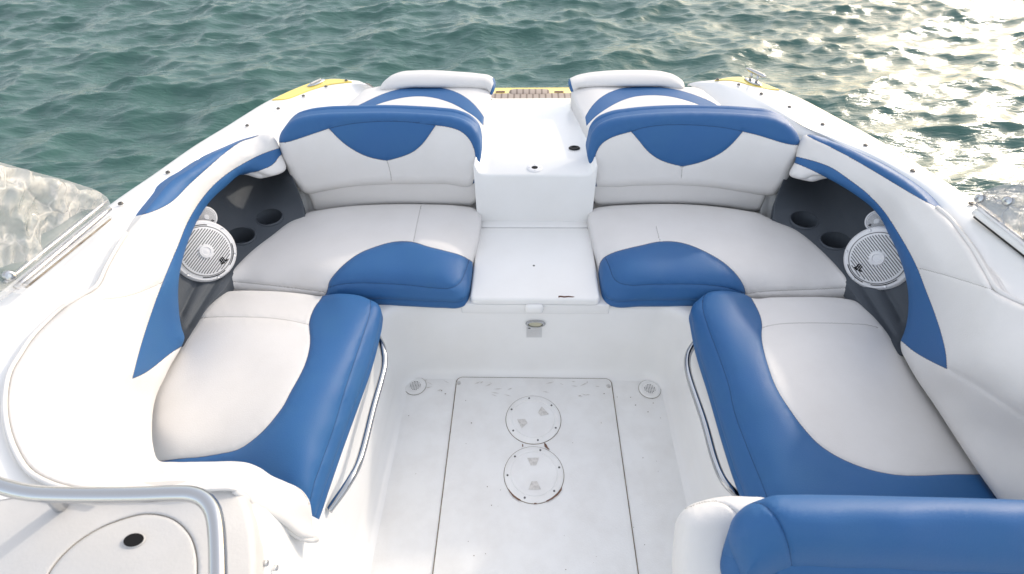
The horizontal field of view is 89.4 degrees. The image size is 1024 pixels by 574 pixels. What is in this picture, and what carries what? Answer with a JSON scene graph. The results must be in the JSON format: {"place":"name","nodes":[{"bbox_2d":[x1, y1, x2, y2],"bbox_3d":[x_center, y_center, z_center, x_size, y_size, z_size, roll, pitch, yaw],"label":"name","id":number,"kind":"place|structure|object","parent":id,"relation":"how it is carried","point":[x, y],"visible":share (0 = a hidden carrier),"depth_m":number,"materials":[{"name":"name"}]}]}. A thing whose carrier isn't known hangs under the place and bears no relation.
{"place":"outdoors","nodes":[
{"label":"outdoors","id":0,"kind":"place"},
{"bbox_2d":[0,0,1023,291],"bbox_3d":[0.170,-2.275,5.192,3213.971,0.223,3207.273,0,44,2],"label":"water","id":1,"kind":"structure","parent":0,"point":[108,100],"depth_m":5.20,"materials":[{"name":"teal liquid"}]},
{"bbox_2d":[0,67,1023,573],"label":"motorboat","id":2,"kind":"object","parent":1,"relation":"on","point":[536,405],"visible":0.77,"depth_m":1.76,"materials":[{"name":"white plastic"}]},
{"bbox_2d":[0,165,93,261],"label":"windshield","id":3,"kind":"object","parent":2,"relation":"on","point":[66,203],"visible":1,"depth_m":1.21,"materials":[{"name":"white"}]},
{"bbox_2d":[2,134,318,542],"bbox_3d":[-0.916,0.020,1.476,0.539,0.382,1.538,-14,45,-13],"label":"coaming pad","id":4,"kind":"object","parent":2,"relation":"on","point":[86,372],"visible":0.93,"depth_m":1.17,"materials":[{"name":"white leather"}]},
{"bbox_2d":[152,291,382,518],"bbox_3d":[-0.744,0.279,1.500,0.606,0.149,0.798,0,44,2],"label":"bench cushion","id":5,"kind":"object","parent":2,"relation":"on","point":[273,383],"visible":0.85,"depth_m":1.45,"materials":[{"name":"white leather"}]},
{"bbox_2d":[232,204,481,308],"bbox_3d":[-0.569,-0.143,1.961,0.886,0.144,0.525,0,44,2],"label":"seat cushion","id":6,"kind":"object","parent":2,"relation":"on","point":[417,255],"visible":0.88,"depth_m":1.86,"materials":[{"name":"white leather"}]},
{"bbox_2d":[279,105,482,210],"bbox_3d":[-0.505,-0.500,2.082,0.780,0.403,0.203,0,44,2],"label":"backrest","id":7,"kind":"object","parent":2,"relation":"attached to","point":[343,156],"visible":0.97,"depth_m":1.99,"materials":[{"name":"white leather"}]},
{"bbox_2d":[347,86,491,138],"bbox_3d":[-0.414,-0.746,2.233,0.634,0.103,0.517,0,44,2],"label":"sun pad","id":8,"kind":"object","parent":2,"relation":"on","point":[476,103],"visible":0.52,"depth_m":2.27,"materials":[{"name":"white leather"}]},
{"bbox_2d":[380,70,495,94],"bbox_3d":[-0.340,-0.945,2.394,0.528,0.083,0.158,0,44,2],"label":"headrest","id":9,"kind":"object","parent":2,"relation":"on","point":[426,79],"visible":0.98,"depth_m":2.35,"materials":[{"name":"white leather"}]},
{"bbox_2d":[568,70,683,91],"bbox_3d":[0.520,-0.940,2.379,0.521,0.086,0.147,0,44,2],"label":"headrest","id":10,"kind":"object","parent":2,"relation":"on","point":[631,78],"visible":0.98,"depth_m":2.33,"materials":[{"name":"white leather"}]},
{"bbox_2d":[570,87,719,137],"bbox_3d":[0.584,-0.744,2.217,0.637,0.093,0.451,0,44,2],"label":"sun pad","id":11,"kind":"object","parent":2,"relation":"on","point":[589,105],"visible":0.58,"depth_m":2.25,"materials":[{"name":"white leather"}]},
{"bbox_2d":[586,105,799,210],"bbox_3d":[0.686,-0.493,2.045,0.792,0.384,0.207,0,44,2],"label":"backrest","id":12,"kind":"object","parent":2,"relation":"attached to","point":[740,157],"visible":0.98,"depth_m":1.96,"materials":[{"name":"white leather"}]},
{"bbox_2d":[587,204,845,307],"bbox_3d":[0.734,-0.139,1.929,0.872,0.144,0.516,0,44,2],"label":"seat cushion","id":13,"kind":"object","parent":2,"relation":"on","point":[656,255],"visible":0.89,"depth_m":1.82,"materials":[{"name":"white leather"}]},
{"bbox_2d":[689,291,996,498],"bbox_3d":[0.870,0.323,1.419,0.593,0.143,0.870,0,44,2],"label":"bench cushion","id":14,"kind":"object","parent":2,"relation":"on","point":[817,395],"visible":0.71,"depth_m":1.37,"materials":[{"name":"white leather"}]},
{"bbox_2d":[672,495,1023,573],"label":"helm seat","id":15,"kind":"object","parent":2,"relation":"on","point":[817,534],"visible":1,"depth_m":0.82,"materials":[{"name":"blue leather"}]},
{"bbox_2d":[789,134,1023,499],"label":"coaming pad","id":16,"kind":"object","parent":2,"relation":"on","point":[962,344],"visible":0.99,"depth_m":1.30,"materials":[{"name":"white leather"}]},
{"bbox_2d":[976,181,1023,239],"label":"windshield","id":17,"kind":"object","parent":2,"relation":"on","point":[1011,217],"visible":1,"depth_m":1.31,"materials":[{"name":"grey"}]}
]}

